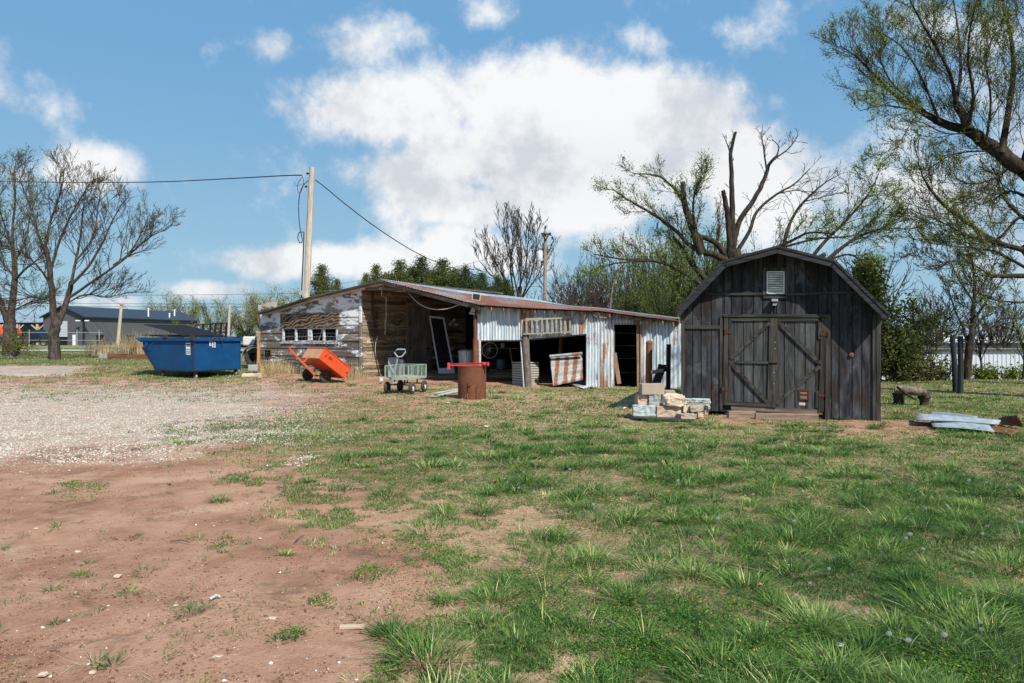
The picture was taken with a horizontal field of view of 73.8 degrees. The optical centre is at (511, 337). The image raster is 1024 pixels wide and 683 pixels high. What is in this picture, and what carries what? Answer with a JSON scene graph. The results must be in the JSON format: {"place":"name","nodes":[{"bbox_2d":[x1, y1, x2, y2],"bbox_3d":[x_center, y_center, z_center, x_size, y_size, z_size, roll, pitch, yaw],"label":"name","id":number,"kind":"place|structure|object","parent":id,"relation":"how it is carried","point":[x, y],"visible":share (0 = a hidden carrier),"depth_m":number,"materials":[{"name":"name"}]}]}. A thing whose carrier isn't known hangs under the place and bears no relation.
{"place":"outdoors","nodes":[
{"label":"outdoors","id":0,"kind":"place"},
{"bbox_2d":[0,374,381,473],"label":"gravel","id":1,"kind":"structure","parent":0,"point":[104,433],"depth_m":12.65,"materials":[{"name":"gravel"}]},
{"bbox_2d":[0,339,1023,682],"bbox_3d":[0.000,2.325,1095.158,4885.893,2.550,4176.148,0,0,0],"label":"ground","id":2,"kind":"structure","parent":0,"point":[254,659],"depth_m":5.78,"materials":[{"name":"red soil"}]},
{"bbox_2d":[0,315,42,344],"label":"pole barn","id":3,"kind":"structure","parent":2,"relation":"on","point":[26,324],"depth_m":101.38,"materials":[{"name":"metal"}]},
{"bbox_2d":[0,327,46,356],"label":"bush","id":4,"kind":"object","parent":2,"relation":"on","point":[18,348],"visible":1,"depth_m":44.51,"materials":[{"name":"green plant"}]},
{"bbox_2d":[19,330,47,345],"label":"pickup truck","id":5,"kind":"object","parent":2,"relation":"on","point":[33,336],"visible":0.52,"depth_m":88.01,"materials":[{"name":"blue paint"}]},
{"bbox_2d":[0,144,74,355],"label":"bare tree","id":6,"kind":"object","parent":2,"relation":"on","point":[9,324],"visible":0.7,"depth_m":46.87,"materials":[{"name":"grey plant"}]},
{"bbox_2d":[0,143,185,359],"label":"bare tree","id":7,"kind":"object","parent":2,"relation":"on","point":[54,350],"visible":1,"depth_m":39.14,"materials":[{"name":"grey plant"}]},
{"bbox_2d":[79,330,154,355],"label":"dry reeds","id":8,"kind":"object","parent":2,"relation":"on","point":[136,343],"visible":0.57,"depth_m":46.88,"materials":[{"name":"plant"}]},
{"bbox_2d":[39,305,199,344],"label":"metal building","id":9,"kind":"structure","parent":2,"relation":"on","point":[89,319],"depth_m":99.64,"materials":[{"name":"grey metal"}]},
{"bbox_2d":[116,303,122,346],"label":"utility pole","id":10,"kind":"object","parent":2,"relation":"on","point":[119,323],"visible":0.78,"depth_m":77.86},
{"bbox_2d":[139,285,205,319],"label":"leafy tree","id":11,"kind":"object","parent":2,"relation":"on","point":[192,311],"visible":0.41,"depth_m":139.89,"materials":[{"name":"green plant"}]},
{"bbox_2d":[136,324,242,377],"bbox_3d":[-12.390,0.480,26.177,3.595,2.005,2.134,0,0,30],"label":"dumpster","id":12,"kind":"object","parent":2,"relation":"on","point":[201,350],"visible":0.99,"depth_m":25.35,"materials":[{"name":"blue paint"}]},
{"bbox_2d":[175,295,234,331],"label":"leafy tree","id":13,"kind":"object","parent":2,"relation":"on","point":[203,308],"visible":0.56,"depth_m":136.86,"materials":[{"name":"green plant"}]},
{"bbox_2d":[168,309,260,342],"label":"brush","id":14,"kind":"object","parent":2,"relation":"on","point":[240,334],"visible":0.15,"depth_m":103.87,"materials":[{"name":"green plant"}]},
{"bbox_2d":[1,404,434,682],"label":"grass sprouts","id":15,"kind":"object","parent":2,"relation":"on","point":[164,579],"depth_m":4.29,"materials":[{"name":"plant"}]},
{"bbox_2d":[195,322,260,364],"bbox_3d":[-12.600,0.306,28.870,4.077,1.871,2.300,0,0,17],"label":"utility trailer","id":16,"kind":"object","parent":2,"relation":"on","point":[249,354],"visible":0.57,"depth_m":28.93,"materials":[{"name":"black metal"}]},
{"bbox_2d":[204,300,254,335],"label":"leafy tree","id":17,"kind":"object","parent":2,"relation":"on","point":[231,324],"visible":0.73,"depth_m":95.28,"materials":[{"name":"green plant"}]},
{"bbox_2d":[207,285,269,336],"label":"leafy tree","id":18,"kind":"object","parent":2,"relation":"on","point":[248,334],"visible":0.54,"depth_m":98.76,"materials":[{"name":"green plant"}]},
{"bbox_2d":[235,292,285,330],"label":"leafy tree","id":19,"kind":"object","parent":2,"relation":"on","point":[256,322],"visible":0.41,"depth_m":91.50,"materials":[{"name":"green plant"}]},
{"bbox_2d":[259,282,300,306],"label":"leafy tree","id":20,"kind":"object","parent":2,"relation":"on","point":[283,300],"visible":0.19,"depth_m":105.64,"materials":[{"name":"green plant"}]},
{"bbox_2d":[254,339,355,373],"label":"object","id":21,"kind":"object","parent":2,"relation":"on","point":[330,346],"visible":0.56,"depth_m":26.27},
{"bbox_2d":[299,167,314,297],"bbox_3d":[-9.979,-3.440,32.961,0.806,9.596,0.568,0,0,-37],"label":"utility pole","id":22,"kind":"object","parent":2,"relation":"on","point":[306,265],"visible":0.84,"depth_m":32.87,"materials":[{"name":"grey wood"}]},
{"bbox_2d":[3,175,301,182],"bbox_3d":[-28.855,-10.935,46.583,46.214,6.218,1.126,0,0,35],"label":"cable","id":23,"kind":"object","parent":22,"relation":"attached to","point":[186,180],"visible":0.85,"depth_m":39.98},
{"bbox_2d":[315,179,512,281],"bbox_3d":[-4.326,-6.063,44.325,0.884,3.185,24.946,0,0,23],"label":"cable","id":24,"kind":"object","parent":22,"relation":"attached to","point":[396,240],"visible":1,"depth_m":38.08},
{"bbox_2d":[250,355,377,379],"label":"dry weeds","id":25,"kind":"object","parent":2,"relation":"on","point":[278,369],"visible":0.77,"depth_m":26.35,"materials":[{"name":"plant"}]},
{"bbox_2d":[288,346,351,382],"bbox_3d":[-6.443,0.906,23.328,1.896,1.258,1.963,0,0,0],"label":"dump cart","id":26,"kind":"object","parent":2,"relation":"on","point":[326,363],"visible":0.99,"depth_m":23.13,"materials":[{"name":"orange paint"}]},
{"bbox_2d":[296,263,344,300],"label":"cedar tree","id":27,"kind":"object","parent":2,"relation":"on","point":[321,283],"visible":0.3,"depth_m":59.54,"materials":[{"name":"green plant"}]},
{"bbox_2d":[5,421,728,681],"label":"pebbles","id":28,"kind":"object","parent":2,"relation":"on","point":[223,680],"visible":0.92,"depth_m":3.77,"materials":[{"name":"stone"}]},
{"bbox_2d":[358,263,389,284],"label":"cedar tree","id":29,"kind":"object","parent":2,"relation":"on","point":[375,271],"visible":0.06,"depth_m":57.82,"materials":[{"name":"green plant"}]},
{"bbox_2d":[383,258,416,283],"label":"cedar tree","id":30,"kind":"object","parent":2,"relation":"on","point":[399,275],"visible":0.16,"depth_m":59.72,"materials":[{"name":"green plant"}]},
{"bbox_2d":[384,349,427,393],"bbox_3d":[-3.136,0.952,19.715,0.876,1.294,1.616,0,0,17],"label":"garden wagon","id":31,"kind":"object","parent":2,"relation":"on","point":[401,385],"visible":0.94,"depth_m":19.49,"materials":[{"name":"green paint"}]},
{"bbox_2d":[387,356,398,376],"bbox_3d":[-4.428,1.072,25.500,0.376,0.802,0.424,0,0,0],"label":"storage bin","id":32,"kind":"object","parent":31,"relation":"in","point":[392,360],"visible":0.6,"depth_m":25.30,"materials":[{"name":"grey plastic"}]},
{"bbox_2d":[406,253,435,283],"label":"cedar tree","id":33,"kind":"object","parent":2,"relation":"on","point":[420,268],"visible":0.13,"depth_m":61.68,"materials":[{"name":"green plant"}]},
{"bbox_2d":[416,257,463,287],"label":"cedar tree","id":34,"kind":"object","parent":2,"relation":"on","point":[443,277],"visible":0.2,"depth_m":57.58,"materials":[{"name":"green plant"}]},
{"bbox_2d":[429,316,454,372],"bbox_3d":[-2.725,0.261,26.437,0.613,2.252,1.022,0,0,-33],"label":"storm door","id":35,"kind":"structure","parent":2,"relation":"on","point":[441,342],"depth_m":26.44,"materials":[{"name":"white metal"}]},
{"bbox_2d":[458,349,472,363],"bbox_3d":[-1.717,0.940,25.600,0.610,1.020,0.610,0,0,0],"label":"trash can","id":36,"kind":"object","parent":2,"relation":"on","point":[465,355],"visible":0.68,"depth_m":25.36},
{"bbox_2d":[421,375,512,378],"bbox_3d":[-1.525,1.388,24.300,3.529,0.188,0.200,0,0,10],"label":"timber","id":37,"kind":"object","parent":2,"relation":"on","point":[456,376],"visible":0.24,"depth_m":24.30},
{"bbox_2d":[446,263,489,303],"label":"cedar tree","id":38,"kind":"object","parent":2,"relation":"on","point":[472,282],"visible":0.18,"depth_m":57.61,"materials":[{"name":"green plant"}]},
{"bbox_2d":[257,279,680,387],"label":"farm shed","id":39,"kind":"structure","parent":2,"relation":"on","point":[610,344],"depth_m":25.64,"materials":[{"name":"white"}]},
{"bbox_2d":[282,328,309,341],"bbox_3d":[-8.494,-0.108,26.886,1.581,0.533,0.084,0,0,32],"label":"window","id":40,"kind":"structure","parent":39,"relation":"in","point":[283,329],"depth_m":26.86,"materials":[{"name":"paint"}]},
{"bbox_2d":[310,328,338,341],"bbox_3d":[-7.163,-0.105,26.054,1.518,0.516,0.084,0,0,32],"label":"window","id":41,"kind":"structure","parent":39,"relation":"in","point":[311,329],"depth_m":26.02,"materials":[{"name":"paint"}]},
{"bbox_2d":[409,307,429,369],"bbox_3d":[-3.761,0.034,27.728,0.060,2.532,1.340,0,0,32],"label":"plank door","id":42,"kind":"structure","parent":39,"relation":"in","point":[419,347],"depth_m":27.74,"materials":[{"name":"wood"}]},
{"bbox_2d":[523,316,573,334],"bbox_3d":[1.178,-0.398,22.085,1.647,0.604,0.080,0,0,7],"label":"ladder","id":43,"kind":"object","parent":39,"relation":"attached to","point":[547,319],"visible":1,"depth_m":22.06,"materials":[{"name":"brown wood"}]},
{"bbox_2d":[425,372,512,375],"bbox_3d":[-1.342,1.325,24.700,3.705,0.195,0.200,0,0,9],"label":"timber","id":44,"kind":"object","parent":2,"relation":"on","point":[493,373],"visible":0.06,"depth_m":24.70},
{"bbox_2d":[458,365,485,399],"bbox_3d":[-1.056,1.175,17.996,0.756,0.860,0.804,0,0,0],"label":"burn barrel","id":45,"kind":"object","parent":2,"relation":"on","point":[471,382],"visible":0.94,"depth_m":17.70,"materials":[{"name":"metal"}]},
{"bbox_2d":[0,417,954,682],"bbox_3d":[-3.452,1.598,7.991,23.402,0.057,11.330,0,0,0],"label":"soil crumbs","id":46,"kind":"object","parent":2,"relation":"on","point":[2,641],"visible":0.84,"depth_m":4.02,"materials":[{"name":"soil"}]},
{"bbox_2d":[474,271,501,291],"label":"cedar tree","id":47,"kind":"object","parent":2,"relation":"on","point":[483,281],"visible":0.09,"depth_m":59.86,"materials":[{"name":"green plant"}]},
{"bbox_2d":[495,357,508,369],"bbox_3d":[-0.363,0.935,24.600,0.480,0.490,0.468,0,0,0],"label":"barrel","id":48,"kind":"object","parent":2,"relation":"on","point":[501,363],"visible":1,"depth_m":24.42,"materials":[{"name":"blue paint"}]},
{"bbox_2d":[496,277,520,296],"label":"cedar tree","id":49,"kind":"object","parent":2,"relation":"on","point":[507,288],"visible":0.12,"depth_m":59.77,"materials":[{"name":"green plant"}]},
{"bbox_2d":[1,387,1023,682],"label":"dry straw","id":50,"kind":"object","parent":2,"relation":"on","point":[617,567],"visible":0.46,"depth_m":4.66,"materials":[{"name":"plant"}]},
{"bbox_2d":[468,201,559,297],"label":"bare tree","id":51,"kind":"object","parent":2,"relation":"on","point":[496,258],"visible":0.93,"depth_m":65.49,"materials":[{"name":"grey plant"}]},
{"bbox_2d":[512,362,538,384],"bbox_3d":[0.455,1.198,23.035,0.670,0.765,0.670,0,0,-34],"label":"sheet","id":52,"kind":"object","parent":2,"relation":"on","point":[517,373],"visible":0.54,"depth_m":22.86,"materials":[{"name":"grey metal"}]},
{"bbox_2d":[49,395,1023,682],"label":"clover","id":53,"kind":"object","parent":2,"relation":"on","point":[707,611],"visible":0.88,"depth_m":4.84,"materials":[{"name":"green plant"}]},
{"bbox_2d":[537,226,553,300],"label":"utility pole","id":54,"kind":"object","parent":2,"relation":"on","point":[540,253],"visible":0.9,"depth_m":57.87,"materials":[{"name":"brown wood"}]},
{"bbox_2d":[550,353,582,385],"bbox_3d":[1.768,1.023,22.126,1.064,1.039,0.450,0,0,0],"label":"tin sheet","id":55,"kind":"object","parent":2,"relation":"on","point":[566,369],"visible":1,"depth_m":22.11,"materials":[{"name":"metal"}]},
{"bbox_2d":[515,263,628,309],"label":"brush","id":56,"kind":"object","parent":2,"relation":"on","point":[570,299],"visible":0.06,"depth_m":45.39,"materials":[{"name":"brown plant"}]},
{"bbox_2d":[531,247,617,306],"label":"bare tree","id":57,"kind":"object","parent":2,"relation":"on","point":[592,265],"visible":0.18,"depth_m":61.30,"materials":[{"name":"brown plant"}]},
{"bbox_2d":[537,252,612,304],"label":"bare tree","id":58,"kind":"object","parent":2,"relation":"on","point":[576,287],"visible":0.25,"depth_m":61.31,"materials":[{"name":"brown plant"}]},
{"bbox_2d":[129,370,1023,682],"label":"grass clumps","id":59,"kind":"object","parent":2,"relation":"on","point":[911,578],"visible":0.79,"depth_m":4.04,"materials":[{"name":"plant"}]},
{"bbox_2d":[551,272,624,309],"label":"bare tree","id":60,"kind":"object","parent":2,"relation":"on","point":[573,295],"visible":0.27,"depth_m":46.99,"materials":[{"name":"brown plant"}]},
{"bbox_2d":[558,254,636,308],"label":"bare tree","id":61,"kind":"object","parent":2,"relation":"on","point":[596,297],"visible":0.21,"depth_m":57.89,"materials":[{"name":"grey plant"}]},
{"bbox_2d":[580,232,661,311],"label":"bare tree","id":62,"kind":"object","parent":2,"relation":"on","point":[603,291],"visible":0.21,"depth_m":52.84,"materials":[{"name":"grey plant"}]},
{"bbox_2d":[599,250,667,312],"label":"leafy tree","id":63,"kind":"object","parent":2,"relation":"on","point":[617,305],"visible":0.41,"depth_m":42.01,"materials":[{"name":"green plant"}]},
{"bbox_2d":[645,340,652,382],"bbox_3d":[3.089,0.830,15.400,0.175,1.542,0.160,0,0,0],"label":"pipe post","id":64,"kind":"object","parent":2,"relation":"on","point":[649,352],"visible":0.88,"depth_m":15.34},
{"bbox_2d":[618,289,680,318],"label":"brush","id":65,"kind":"object","parent":2,"relation":"on","point":[634,304],"visible":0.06,"depth_m":41.53,"materials":[{"name":"green plant"}]},
{"bbox_2d":[595,226,704,299],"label":"bare tree","id":66,"kind":"object","parent":2,"relation":"on","point":[657,268],"visible":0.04,"depth_m":56.60,"materials":[{"name":"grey plant"}]},
{"bbox_2d":[626,277,684,316],"bbox_3d":[8.052,-0.771,37.961,3.357,5.382,3.206,0,0,10],"label":"leafy tree","id":67,"kind":"object","parent":2,"relation":"on","point":[647,308],"visible":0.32,"depth_m":37.28,"materials":[{"name":"green plant"}]},
{"bbox_2d":[651,344,670,389],"bbox_3d":[3.312,0.872,15.073,0.552,1.458,0.208,0,0,-31],"label":"steel frame","id":68,"kind":"object","parent":2,"relation":"on","point":[660,371],"visible":0.91,"depth_m":15.16,"materials":[{"name":"black metal"}]},
{"bbox_2d":[634,416,691,421],"bbox_3d":[2.936,1.560,13.250,1.084,0.071,0.420,0,0,16],"label":"board","id":69,"kind":"object","parent":2,"relation":"on","point":[661,418],"visible":0.71,"depth_m":13.12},
{"bbox_2d":[632,405,655,416],"bbox_3d":[2.589,1.430,13.432,0.459,0.229,0.232,0,0,0],"label":"concrete block","id":70,"kind":"object","parent":69,"relation":"on","point":[643,410],"depth_m":13.34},
{"bbox_2d":[634,393,647,404],"bbox_3d":[2.576,1.223,13.607,0.231,0.234,0.319,0,0,0],"label":"concrete block","id":71,"kind":"object","parent":70,"relation":"on","point":[640,399],"depth_m":13.46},
{"bbox_2d":[655,405,680,416],"bbox_3d":[3.062,1.457,13.407,0.500,0.249,0.226,0,0,0],"label":"concrete block","id":72,"kind":"object","parent":69,"relation":"on","point":[663,411],"depth_m":13.31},
{"bbox_2d":[648,394,660,405],"bbox_3d":[2.806,1.231,13.559,0.247,0.245,0.317,0,0,0],"label":"concrete block","id":73,"kind":"object","parent":72,"relation":"on","point":[655,400],"depth_m":13.41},
{"bbox_2d":[639,383,664,394],"bbox_3d":[2.764,1.011,13.497,0.459,0.211,0.200,0,0,-7],"label":"concrete block","id":74,"kind":"object","parent":73,"relation":"on","point":[651,388],"depth_m":13.40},
{"bbox_2d":[660,393,686,407],"bbox_3d":[3.171,1.229,13.400,0.531,0.288,0.370,0,0,0],"label":"boulder","id":75,"kind":"object","parent":72,"relation":"on","point":[672,400],"visible":1,"depth_m":13.26,"materials":[{"name":"stone"}]},
{"bbox_2d":[642,266,696,322],"bbox_3d":[8.048,-1.017,33.902,3.659,5.865,3.494,0,0,-38],"label":"leafy tree","id":76,"kind":"object","parent":2,"relation":"on","point":[669,309],"visible":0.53,"depth_m":34.01,"materials":[{"name":"green plant"}]},
{"bbox_2d":[613,221,737,305],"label":"leafy tree","id":77,"kind":"object","parent":2,"relation":"on","point":[642,269],"visible":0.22,"depth_m":43.97,"materials":[{"name":"green plant"}]},
{"bbox_2d":[636,187,743,317],"bbox_3d":[10.595,-2.821,40.235,6.431,10.795,6.734,0,0,39],"label":"leafy tree","id":78,"kind":"object","parent":2,"relation":"on","point":[714,263],"visible":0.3,"depth_m":38.90,"materials":[{"name":"green plant"}]},
{"bbox_2d":[644,216,779,298],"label":"leafy tree","id":79,"kind":"object","parent":2,"relation":"on","point":[685,236],"visible":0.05,"depth_m":43.27,"materials":[{"name":"green plant"}]},
{"bbox_2d":[727,411,755,417],"bbox_3d":[4.580,1.545,13.635,0.540,0.170,0.130,0,0,0],"label":"timber","id":80,"kind":"object","parent":2,"relation":"on","point":[740,414],"visible":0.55,"depth_m":13.57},
{"bbox_2d":[568,126,933,295],"bbox_3d":[10.875,-3.716,31.105,16.704,12.099,4.309,0,0,2],"label":"half dead tree","id":81,"kind":"object","parent":2,"relation":"on","point":[732,234],"visible":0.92,"depth_m":31.09,"materials":[{"name":"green plant"}]},
{"bbox_2d":[675,245,890,420],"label":"gambrel barn","id":82,"kind":"structure","parent":2,"relation":"on","point":[746,345],"depth_m":13.63,"materials":[{"name":"black wood"}]},
{"bbox_2d":[721,317,773,406],"bbox_3d":[4.779,0.484,13.857,1.020,1.851,0.076,0,0,19],"label":"door leaf","id":83,"kind":"structure","parent":82,"relation":"in","point":[733,376],"depth_m":13.86,"materials":[{"name":"grey wood"}]},
{"bbox_2d":[763,268,788,294],"bbox_3d":[5.284,-1.130,13.685,0.483,0.562,0.043,0,0,19],"label":"window frame","id":84,"kind":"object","parent":82,"relation":"in","point":[777,278],"depth_m":13.68,"materials":[{"name":"white metal"}]},
{"bbox_2d":[769,317,828,411],"bbox_3d":[5.686,0.518,13.546,1.088,1.868,0.080,0,0,19],"label":"door leaf","id":85,"kind":"structure","parent":82,"relation":"in","point":[778,396],"depth_m":13.55,"materials":[{"name":"grey wood"}]},
{"bbox_2d":[755,413,818,420],"bbox_3d":[5.329,1.551,13.264,1.154,0.158,0.130,0,0,12],"label":"timber","id":86,"kind":"object","parent":2,"relation":"on","point":[792,416],"visible":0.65,"depth_m":13.20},
{"bbox_2d":[825,233,920,329],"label":"bare tree","id":87,"kind":"object","parent":2,"relation":"on","point":[906,275],"visible":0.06,"depth_m":51.22,"materials":[{"name":"plant"}]},
{"bbox_2d":[845,252,916,377],"bbox_3d":[13.327,-0.687,25.475,3.018,4.990,3.157,0,0,0],"label":"cedar tree","id":88,"kind":"object","parent":2,"relation":"on","point":[868,280],"visible":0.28,"depth_m":25.10,"materials":[{"name":"green plant"}]},
{"bbox_2d":[881,315,933,381],"bbox_3d":[14.175,0.551,25.024,2.331,2.713,2.558,0,0,0],"label":"cedar tree","id":89,"kind":"object","parent":2,"relation":"on","point":[901,358],"visible":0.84,"depth_m":24.77,"materials":[{"name":"green plant"}]},
{"bbox_2d":[892,385,930,405],"bbox_3d":[9.454,1.419,16.151,0.863,0.574,0.541,0,0,16],"label":"log bench","id":90,"kind":"object","parent":2,"relation":"on","point":[901,392],"visible":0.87,"depth_m":16.12,"materials":[{"name":"brown wood"}]},
{"bbox_2d":[808,0,1023,273],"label":"elm tree","id":91,"kind":"object","parent":2,"relation":"on","point":[1008,159],"visible":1,"depth_m":17.49,"materials":[{"name":"green plant"}]},
{"bbox_2d":[881,353,957,381],"bbox_3d":[15.169,1.119,25.895,3.848,1.593,2.351,0,0,-27],"label":"brush","id":92,"kind":"object","parent":2,"relation":"on","point":[939,371],"visible":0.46,"depth_m":25.76,"materials":[{"name":"green plant"}]},
{"bbox_2d":[885,292,955,360],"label":"bare tree","id":93,"kind":"object","parent":2,"relation":"on","point":[935,343],"visible":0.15,"depth_m":50.99,"materials":[{"name":"grey plant"}]},
{"bbox_2d":[882,291,969,378],"bbox_3d":[16.078,0.054,27.112,3.502,3.902,4.173,0,0,0],"label":"cedar tree","id":94,"kind":"object","parent":2,"relation":"on","point":[912,303],"visible":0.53,"depth_m":27.17,"materials":[{"name":"green plant"}]},
{"bbox_2d":[894,270,1006,346],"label":"bare tree","id":95,"kind":"object","parent":2,"relation":"on","point":[920,298],"visible":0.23,"depth_m":58.59,"materials":[{"name":"grey plant"}]},
{"bbox_2d":[878,119,1023,334],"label":"elm tree","id":96,"kind":"object","parent":2,"relation":"on","point":[986,273],"visible":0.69,"depth_m":22.95,"materials":[{"name":"green plant"}]},
{"bbox_2d":[881,355,1022,379],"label":"brush","id":97,"kind":"object","parent":2,"relation":"on","point":[990,373],"visible":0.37,"depth_m":29.65,"materials":[{"name":"green plant"}]},
{"bbox_2d":[882,337,1022,379],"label":"metal shed","id":98,"kind":"structure","parent":2,"relation":"on","point":[1004,358],"depth_m":57.00,"materials":[{"name":"metal"}]},
{"bbox_2d":[950,336,957,391],"bbox_3d":[13.146,0.827,20.292,0.249,1.753,0.156,0,0,0],"label":"wooden post","id":99,"kind":"object","parent":2,"relation":"on","point":[953,361],"visible":0.73,"depth_m":20.24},
{"bbox_2d":[957,336,963,393],"bbox_3d":[12.854,0.828,19.560,0.163,1.745,0.156,0,0,0],"label":"wooden post","id":100,"kind":"object","parent":2,"relation":"on","point":[960,381],"visible":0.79,"depth_m":19.50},
{"bbox_2d":[930,421,993,431],"bbox_3d":[7.790,1.534,11.840,0.890,0.083,0.851,0,0,31],"label":"scrap sheet","id":101,"kind":"object","parent":2,"relation":"on","point":[968,426],"visible":0.99,"depth_m":11.87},
{"bbox_2d":[915,413,1000,424],"bbox_3d":[7.977,1.474,12.269,1.318,0.099,0.708,0,0,36],"label":"scrap sheet","id":102,"kind":"object","parent":101,"relation":"on","point":[932,417],"visible":0.99,"depth_m":12.31,"materials":[{"name":"metal"}]},
{"bbox_2d":[918,227,1023,379],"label":"bare tree","id":103,"kind":"object","parent":2,"relation":"on","point":[970,339],"visible":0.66,"depth_m":29.20,"materials":[{"name":"green plant"}]},
{"bbox_2d":[945,283,1023,346],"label":"bare tree","id":104,"kind":"object","parent":2,"relation":"on","point":[1007,343],"visible":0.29,"depth_m":58.49,"materials":[{"name":"grey plant"}]},
{"bbox_2d":[964,306,1010,378],"bbox_3d":[20.986,0.379,30.159,1.801,3.582,1.828,0,0,23],"label":"sapling","id":105,"kind":"object","parent":2,"relation":"on","point":[980,344],"visible":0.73,"depth_m":29.93,"materials":[{"name":"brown plant"}]},
{"bbox_2d":[990,425,1019,434],"bbox_3d":[8.305,1.558,11.492,0.397,0.079,1.002,0,0,33],"label":"scrap sheet","id":106,"kind":"object","parent":2,"relation":"on","point":[997,428],"visible":0.84,"depth_m":11.44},
{"bbox_2d":[998,415,1023,426],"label":"scrap sheet","id":107,"kind":"object","parent":2,"relation":"on","point":[1013,420],"visible":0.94,"depth_m":12.12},
{"bbox_2d":[1005,303,1023,378],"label":"sapling","id":108,"kind":"object","parent":2,"relation":"on","point":[1019,336],"visible":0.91,"depth_m":28.96,"materials":[{"name":"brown plant"}]},
{"bbox_2d":[0,348,1023,682],"bbox_3d":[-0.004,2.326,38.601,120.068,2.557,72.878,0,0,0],"label":"grass","id":109,"kind":"structure","parent":0,"point":[542,656],"depth_m":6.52,"materials":[{"name":"plant"}]},
{"bbox_2d":[0,0,1023,338],"label":"sky","id":110,"kind":"structure","parent":0,"point":[419,116],"materials":[{"name":"blue"}]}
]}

